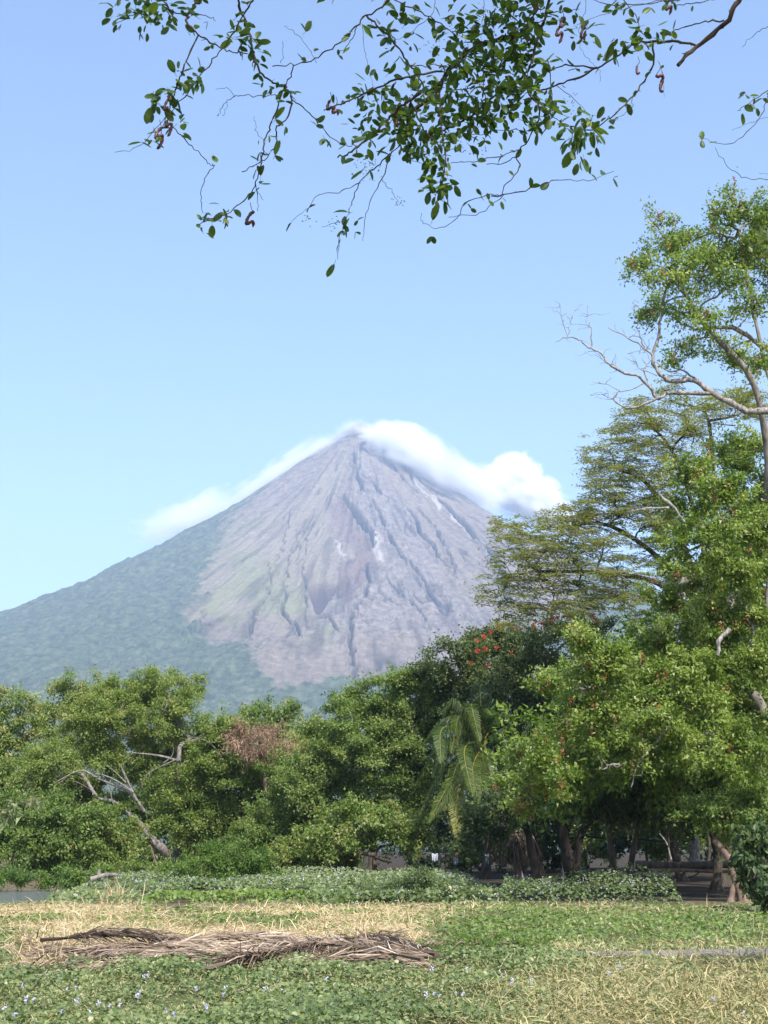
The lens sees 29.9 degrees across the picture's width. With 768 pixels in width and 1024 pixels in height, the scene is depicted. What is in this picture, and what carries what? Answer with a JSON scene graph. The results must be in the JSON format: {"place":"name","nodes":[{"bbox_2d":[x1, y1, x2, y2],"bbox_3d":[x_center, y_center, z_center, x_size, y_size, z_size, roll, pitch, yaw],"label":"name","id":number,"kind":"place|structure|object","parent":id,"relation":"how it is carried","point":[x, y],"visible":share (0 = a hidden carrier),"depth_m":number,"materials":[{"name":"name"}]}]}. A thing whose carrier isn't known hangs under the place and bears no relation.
{"place":"outdoors","nodes":[
{"label":"outdoors","id":0,"kind":"place"},
{"bbox_2d":[0,889,118,904],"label":"lake water","id":1,"kind":"structure","parent":0,"point":[12,895],"depth_m":61.33,"materials":[{"name":"grey liquid"}]},
{"bbox_2d":[0,423,749,850],"bbox_3d":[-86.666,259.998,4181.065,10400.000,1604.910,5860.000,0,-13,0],"label":"volcano","id":2,"kind":"structure","parent":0,"point":[332,563],"depth_m":3747.35},
{"bbox_2d":[0,851,767,1023],"bbox_3d":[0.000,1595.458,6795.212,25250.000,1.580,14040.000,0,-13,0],"label":"ground","id":3,"kind":"structure","parent":0,"point":[695,890],"depth_m":39.10,"materials":[{"name":"green plant"}]},
{"bbox_2d":[0,797,44,831],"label":"pale leaved sapling","id":4,"kind":"object","parent":3,"relation":"on","point":[32,803],"visible":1,"depth_m":64.82,"materials":[{"name":"green plant"}]},
{"bbox_2d":[0,677,51,869],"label":"shore tree","id":5,"kind":"object","parent":3,"relation":"on","point":[18,723],"visible":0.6,"depth_m":91.72,"materials":[{"name":"green plant"}]},
{"bbox_2d":[0,858,118,891],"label":"lakeside shrub","id":6,"kind":"object","parent":3,"relation":"on","point":[70,878],"visible":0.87,"depth_m":67.38,"materials":[{"name":"green plant"}]},
{"bbox_2d":[0,777,119,877],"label":"waterside tree","id":7,"kind":"object","parent":3,"relation":"on","point":[49,837],"visible":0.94,"depth_m":76.25,"materials":[{"name":"green plant"}]},
{"bbox_2d":[24,661,110,789],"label":"slender tree","id":8,"kind":"object","parent":3,"relation":"on","point":[71,695],"visible":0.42,"depth_m":103.20,"materials":[{"name":"green plant"}]},
{"bbox_2d":[10,941,146,971],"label":"dry palm frond","id":9,"kind":"object","parent":3,"relation":"on","point":[80,955],"visible":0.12,"depth_m":19.64,"materials":[{"name":"brown plant"}]},
{"bbox_2d":[45,887,143,903],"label":"flowering creeper","id":10,"kind":"object","parent":3,"relation":"on","point":[68,893],"visible":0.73,"depth_m":43.75,"materials":[{"name":"green plant"}]},
{"bbox_2d":[90,869,120,881],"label":"driftwood log","id":11,"kind":"object","parent":3,"relation":"on","point":[99,876],"visible":0.84,"depth_m":65.86,"materials":[{"name":"white wood"}]},
{"bbox_2d":[64,789,160,872],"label":"waterside tree","id":12,"kind":"object","parent":3,"relation":"on","point":[116,848],"visible":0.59,"depth_m":79.23,"materials":[{"name":"green plant"}]},
{"bbox_2d":[0,660,231,869],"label":"pond tree","id":13,"kind":"object","parent":3,"relation":"on","point":[100,748],"visible":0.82,"depth_m":83.67,"materials":[{"name":"green plant"}]},
{"bbox_2d":[93,875,144,903],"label":"straw tuft","id":14,"kind":"object","parent":3,"relation":"on","point":[110,892],"visible":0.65,"depth_m":43.01,"materials":[{"name":"beige plant"}]},
{"bbox_2d":[40,923,217,944],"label":"dry palm frond","id":15,"kind":"object","parent":3,"relation":"on","point":[121,933],"visible":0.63,"depth_m":21.80,"materials":[{"name":"brown plant"}]},
{"bbox_2d":[97,850,169,879],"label":"lakeside shrub","id":16,"kind":"object","parent":3,"relation":"on","point":[131,865],"visible":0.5,"depth_m":73.32,"materials":[{"name":"green plant"}]},
{"bbox_2d":[61,934,222,971],"bbox_3d":[-2.995,5.974,19.527,3.149,0.492,0.892,-10,-16,36],"label":"dry palm frond","id":17,"kind":"object","parent":3,"relation":"on","point":[135,951],"visible":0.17,"depth_m":19.66,"materials":[{"name":"brown plant"}]},
{"bbox_2d":[25,934,260,957],"bbox_3d":[-3.414,6.479,21.430,3.735,0.376,0.953,4,-14,-18],"label":"dry palm frond","id":18,"kind":"object","parent":3,"relation":"on","point":[89,949],"visible":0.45,"depth_m":21.14,"materials":[{"name":"brown plant"}]},
{"bbox_2d":[150,845,158,869],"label":"leaning pole","id":19,"kind":"object","parent":3,"relation":"on","point":[154,856],"visible":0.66,"depth_m":70.00,"materials":[{"name":"brown plant"}]},
{"bbox_2d":[73,942,245,971],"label":"dry palm frond","id":20,"kind":"object","parent":3,"relation":"on","point":[198,950],"visible":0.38,"depth_m":19.45,"materials":[{"name":"brown plant"}]},
{"bbox_2d":[0,758,379,867],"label":"background thicket","id":21,"kind":"object","parent":3,"relation":"on","point":[149,815],"visible":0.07,"depth_m":96.45,"materials":[{"name":"green plant"}]},
{"bbox_2d":[124,928,263,951],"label":"dry palm frond","id":22,"kind":"object","parent":3,"relation":"on","point":[174,944],"visible":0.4,"depth_m":20.64,"materials":[{"name":"beige plant"}]},
{"bbox_2d":[135,700,282,852],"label":"bushy tree","id":23,"kind":"object","parent":3,"relation":"on","point":[194,809],"visible":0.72,"depth_m":81.70,"materials":[{"name":"green plant"}]},
{"bbox_2d":[150,831,289,888],"bbox_3d":[-6.994,14.798,59.942,5.729,3.113,4.180,-10,-17,37],"label":"feathery shrub","id":24,"kind":"object","parent":3,"relation":"on","point":[214,862],"visible":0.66,"depth_m":59.45,"materials":[{"name":"green plant"}]},
{"bbox_2d":[0,910,460,978],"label":"frond litter","id":25,"kind":"object","parent":3,"relation":"on","point":[46,946],"visible":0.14,"depth_m":21.78,"materials":[{"name":"brown plant"}]},
{"bbox_2d":[183,922,303,943],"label":"dry palm frond","id":26,"kind":"object","parent":3,"relation":"on","point":[238,935],"visible":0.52,"depth_m":23.17,"materials":[{"name":"beige plant"}]},
{"bbox_2d":[190,690,307,760],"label":"ridge tree","id":27,"kind":"object","parent":3,"relation":"on","point":[278,715],"visible":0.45,"depth_m":110.29,"materials":[{"name":"green plant"}]},
{"bbox_2d":[142,887,360,903],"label":"flowering creeper","id":28,"kind":"object","parent":3,"relation":"on","point":[173,895],"visible":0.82,"depth_m":45.08,"materials":[{"name":"green plant"}]},
{"bbox_2d":[218,712,305,846],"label":"dead shrub","id":29,"kind":"object","parent":3,"relation":"on","point":[265,736],"visible":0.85,"depth_m":80.45,"materials":[{"name":"brown plant"}]},
{"bbox_2d":[201,954,326,974],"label":"dry palm frond","id":30,"kind":"object","parent":3,"relation":"on","point":[261,961],"visible":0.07,"depth_m":18.95,"materials":[{"name":"brown plant"}]},
{"bbox_2d":[204,933,337,970],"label":"dry palm frond","id":31,"kind":"object","parent":3,"relation":"on","point":[223,963],"visible":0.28,"depth_m":19.48,"materials":[{"name":"brown plant"}]},
{"bbox_2d":[217,743,328,872],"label":"bushy tree","id":32,"kind":"object","parent":3,"relation":"on","point":[276,820],"visible":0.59,"depth_m":77.21,"materials":[{"name":"green plant"}]},
{"bbox_2d":[211,930,337,969],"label":"dry palm frond","id":33,"kind":"object","parent":3,"relation":"on","point":[299,948],"visible":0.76,"depth_m":19.07,"materials":[{"name":"brown plant"}]},
{"bbox_2d":[58,865,492,899],"bbox_3d":[-4.948,14.708,55.597,19.431,2.006,17.144,0,-13,0],"label":"flowering creeper","id":34,"kind":"object","parent":3,"relation":"on","point":[294,879],"visible":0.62,"depth_m":53.27,"materials":[{"name":"green plant"}]},
{"bbox_2d":[203,947,362,968],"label":"dry palm frond","id":35,"kind":"object","parent":3,"relation":"on","point":[291,957],"visible":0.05,"depth_m":19.17,"materials":[{"name":"brown plant"}]},
{"bbox_2d":[277,714,337,802],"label":"olive shrub tree","id":36,"kind":"object","parent":3,"relation":"on","point":[294,731],"visible":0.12,"depth_m":83.79,"materials":[{"name":"green plant"}]},
{"bbox_2d":[258,818,365,879],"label":"leafy shrub","id":37,"kind":"object","parent":3,"relation":"on","point":[285,857],"visible":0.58,"depth_m":69.22,"materials":[{"name":"green plant"}]},
{"bbox_2d":[250,926,423,961],"bbox_3d":[-0.636,6.111,20.270,0.816,0.538,4.082,11,-17,-38],"label":"dry palm frond","id":38,"kind":"object","parent":3,"relation":"on","point":[338,944],"visible":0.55,"depth_m":20.04,"materials":[{"name":"brown plant"}]},
{"bbox_2d":[267,658,456,871],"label":"round tree","id":39,"kind":"object","parent":3,"relation":"on","point":[394,716],"visible":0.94,"depth_m":75.78,"materials":[{"name":"green plant"}]},
{"bbox_2d":[298,917,438,956],"bbox_3d":[-0.367,6.405,21.702,0.821,0.649,4.249,7,-15,-28],"label":"dry palm frond","id":40,"kind":"object","parent":3,"relation":"on","point":[391,944],"visible":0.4,"depth_m":21.02,"materials":[{"name":"brown plant"}]},
{"bbox_2d":[295,787,446,871],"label":"tree","id":41,"kind":"object","parent":3,"relation":"on","point":[382,823],"visible":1,"depth_m":67.68,"materials":[{"name":"green plant"}]},
{"bbox_2d":[306,946,441,975],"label":"dry palm frond","id":42,"kind":"object","parent":3,"relation":"on","point":[362,957],"visible":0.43,"depth_m":19.16,"materials":[{"name":"brown plant"}]},
{"bbox_2d":[0,890,765,976],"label":"dry grass","id":43,"kind":"structure","parent":3,"relation":"on","point":[414,936],"depth_m":30.92,"materials":[{"name":"beige plant"}]},
{"bbox_2d":[0,899,767,1023],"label":"creeper cover","id":44,"kind":"object","parent":3,"relation":"on","point":[328,998],"visible":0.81,"depth_m":16.66,"materials":[{"name":"green plant"}]},
{"bbox_2d":[0,899,767,1023],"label":"dry vines","id":45,"kind":"object","parent":3,"relation":"on","point":[708,995],"visible":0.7,"depth_m":15.57,"materials":[{"name":"beige plant"}]},
{"bbox_2d":[0,902,767,949],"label":"bright creeper","id":46,"kind":"object","parent":3,"relation":"on","point":[547,933],"visible":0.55,"depth_m":30.66,"materials":[{"name":"green plant"}]},
{"bbox_2d":[321,942,460,968],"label":"dry palm frond","id":47,"kind":"object","parent":3,"relation":"on","point":[414,951],"visible":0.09,"depth_m":19.92,"materials":[{"name":"brown plant"}]},
{"bbox_2d":[353,923,447,961],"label":"dry palm frond","id":48,"kind":"object","parent":3,"relation":"on","point":[407,941],"visible":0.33,"depth_m":22.04,"materials":[{"name":"brown plant"}]},
{"bbox_2d":[301,882,516,905],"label":"flowering creeper","id":49,"kind":"object","parent":3,"relation":"on","point":[483,890],"visible":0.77,"depth_m":42.62,"materials":[{"name":"green plant"}]},
{"bbox_2d":[352,863,480,903],"bbox_3d":[1.033,11.623,43.937,4.166,1.790,2.858,0,-13,0],"label":"feathery shrub","id":50,"kind":"object","parent":3,"relation":"on","point":[416,879],"visible":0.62,"depth_m":43.86,"materials":[{"name":"green plant"}]},
{"bbox_2d":[99,0,767,276],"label":"overhanging tree","id":51,"kind":"object","parent":3,"relation":"on","point":[400,114],"visible":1,"depth_m":4.71,"materials":[{"name":"green plant"}]},
{"bbox_2d":[413,684,524,883],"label":"coconut palm","id":52,"kind":"object","parent":3,"relation":"on","point":[476,717],"visible":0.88,"depth_m":65.97,"materials":[{"name":"green plant"}]},
{"bbox_2d":[485,854,488,871],"bbox_3d":[4.620,15.753,64.605,0.168,0.813,0.246,-3,-14,12],"label":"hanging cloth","id":53,"kind":"object","parent":52,"relation":"hanging from","point":[486,865],"visible":0.91,"depth_m":64.56,"materials":[{"name":"fabric"}]},
{"bbox_2d":[399,748,554,868],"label":"thicket","id":54,"kind":"object","parent":3,"relation":"on","point":[442,834],"visible":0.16,"depth_m":94.82,"materials":[{"name":"green plant"}]},
{"bbox_2d":[411,918,556,964],"bbox_3d":[1.495,6.309,20.840,2.242,0.849,1.210,3,-13,-11],"label":"feathery sprout","id":55,"kind":"object","parent":3,"relation":"on","point":[474,940],"visible":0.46,"depth_m":20.93,"materials":[{"name":"green plant"}]},
{"bbox_2d":[394,603,623,878],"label":"flame tree","id":56,"kind":"object","parent":3,"relation":"on","point":[516,657],"visible":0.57,"depth_m":74.44,"materials":[{"name":"green plant"}]},
{"bbox_2d":[484,830,546,883],"bbox_3d":[5.935,15.411,64.203,2.745,2.488,2.717,-3,-14,14],"label":"frond heap","id":57,"kind":"object","parent":3,"relation":"on","point":[519,855],"visible":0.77,"depth_m":63.86,"materials":[{"name":"brown plant"}]},
{"bbox_2d":[444,756,602,888],"bbox_3d":[6.349,12.953,60.770,7.666,5.945,4.618,0,-13,0],"label":"shade tree","id":58,"kind":"object","parent":3,"relation":"on","point":[480,820],"visible":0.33,"depth_m":60.31,"materials":[{"name":"green plant"}]},
{"bbox_2d":[452,713,618,873],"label":"background tree","id":59,"kind":"object","parent":3,"relation":"on","point":[540,826],"visible":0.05,"depth_m":83.14,"materials":[{"name":"green plant"}]},
{"bbox_2d":[516,692,565,880],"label":"tree","id":60,"kind":"object","parent":3,"relation":"on","point":[535,707],"visible":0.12,"depth_m":70.02,"materials":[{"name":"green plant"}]},
{"bbox_2d":[404,808,767,872],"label":"dark thicket","id":61,"kind":"object","parent":3,"relation":"on","point":[621,844],"visible":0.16,"depth_m":86.28,"materials":[{"name":"green plant"}]},
{"bbox_2d":[494,863,684,906],"bbox_3d":[6.291,11.195,43.353,6.436,1.228,6.596,0,-13,0],"label":"flowering creeper","id":62,"kind":"object","parent":3,"relation":"on","point":[509,881],"visible":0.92,"depth_m":42.62,"materials":[{"name":"green plant"}]},
{"bbox_2d":[569,824,624,868],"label":"thicket","id":63,"kind":"object","parent":3,"relation":"on","point":[588,845],"visible":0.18,"depth_m":94.60,"materials":[{"name":"green plant"}]},
{"bbox_2d":[464,372,767,885],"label":"umbrella tree","id":64,"kind":"object","parent":3,"relation":"on","point":[589,514],"visible":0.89,"depth_m":66.84,"materials":[{"name":"green plant"}]},
{"bbox_2d":[473,166,767,830],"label":"pod tree","id":65,"kind":"object","parent":3,"relation":"on","point":[725,733],"visible":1,"depth_m":46.17,"materials":[{"name":"green plant"}]},
{"bbox_2d":[485,914,767,1008],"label":"dry stalks","id":66,"kind":"object","parent":3,"relation":"on","point":[663,971],"visible":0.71,"depth_m":17.34,"materials":[{"name":"beige plant"}]},
{"bbox_2d":[495,666,766,880],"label":"shade tree","id":67,"kind":"object","parent":3,"relation":"on","point":[677,858],"visible":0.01,"depth_m":69.94,"materials":[{"name":"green plant"}]},
{"bbox_2d":[558,735,718,892],"bbox_3d":[9.692,11.004,55.910,6.655,7.526,4.662,-6,-14,23],"label":"shade tree","id":68,"kind":"object","parent":3,"relation":"on","point":[610,806],"visible":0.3,"depth_m":55.27,"materials":[{"name":"green plant"}]},
{"bbox_2d":[613,830,707,861],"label":"thicket","id":69,"kind":"object","parent":3,"relation":"on","point":[656,850],"visible":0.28,"depth_m":94.92,"materials":[{"name":"green plant"}]},
{"bbox_2d":[659,833,671,858],"bbox_3d":[12.512,14.863,64.304,0.644,1.273,0.091,0,-13,0],"label":"leaning stick","id":70,"kind":"object","parent":3,"relation":"on","point":[667,847],"visible":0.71,"depth_m":64.24,"materials":[{"name":"grey wood"}]},
{"bbox_2d":[634,860,727,879],"bbox_3d":[13.280,15.207,61.143,5.425,0.799,0.424,0,-13,0],"label":"fallen log","id":71,"kind":"object","parent":3,"relation":"on","point":[703,865],"visible":0.66,"depth_m":61.05,"materials":[{"name":"brown wood"}]},
{"bbox_2d":[605,635,760,872],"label":"background tree","id":72,"kind":"object","parent":3,"relation":"on","point":[668,840],"depth_m":83.47,"materials":[{"name":"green plant"}]},
{"bbox_2d":[688,837,699,860],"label":"pale post","id":73,"kind":"object","parent":3,"relation":"on","point":[694,851],"visible":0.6,"depth_m":73.78,"materials":[{"name":"grey wood"}]},
{"bbox_2d":[648,868,742,880],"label":"fallen branch","id":74,"kind":"object","parent":3,"relation":"on","point":[687,870],"visible":0.52,"depth_m":59.13,"materials":[{"name":"brown wood"}]},
{"bbox_2d":[680,834,711,860],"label":"thicket","id":75,"kind":"object","parent":3,"relation":"on","point":[700,849],"depth_m":95.22,"materials":[{"name":"green plant"}]},
{"bbox_2d":[640,751,759,889],"bbox_3d":[13.790,11.731,58.463,6.634,7.152,5.251,0,-13,0],"label":"shade tree","id":76,"kind":"object","parent":3,"relation":"on","point":[716,882],"visible":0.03,"depth_m":58.14,"materials":[{"name":"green plant"}]},
{"bbox_2d":[707,834,710,860],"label":"slim trunk","id":77,"kind":"object","parent":3,"relation":"on","point":[709,851],"visible":0.36,"depth_m":79.76,"materials":[{"name":"grey plant"}]},
{"bbox_2d":[662,771,767,901],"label":"leaning tree","id":78,"kind":"object","parent":3,"relation":"on","point":[711,811],"visible":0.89,"depth_m":42.75,"materials":[{"name":"green plant"}]},
{"bbox_2d":[682,488,766,863],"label":"background tree","id":79,"kind":"object","parent":3,"relation":"on","point":[729,514],"visible":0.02,"depth_m":86.49,"materials":[{"name":"green plant"}]},
{"bbox_2d":[717,813,767,912],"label":"leaved bush","id":80,"kind":"object","parent":3,"relation":"on","point":[751,843],"visible":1,"depth_m":36.69,"materials":[{"name":"green plant"}]},
{"bbox_2d":[748,225,767,256],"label":"edge tree","id":81,"kind":"object","parent":3,"relation":"on","point":[763,240],"visible":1,"depth_m":15.06,"materials":[{"name":"green plant"}]},
{"bbox_2d":[0,0,767,610],"label":"sky","id":82,"kind":"structure","parent":0,"point":[157,372],"materials":[{"name":"blue"}]},
{"bbox_2d":[557,949,767,955],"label":"path","id":83,"kind":"structure","parent":0,"point":[706,951],"depth_m":21.76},
{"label":"clothes line","id":84,"kind":"object","parent":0,"visible":0},
{"bbox_2d":[432,853,437,861],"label":"hanging cloth","id":85,"kind":"object","parent":84,"relation":"hanging from","point":[434,857],"visible":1,"depth_m":65.03,"materials":[{"name":"fabric"}]}
]}

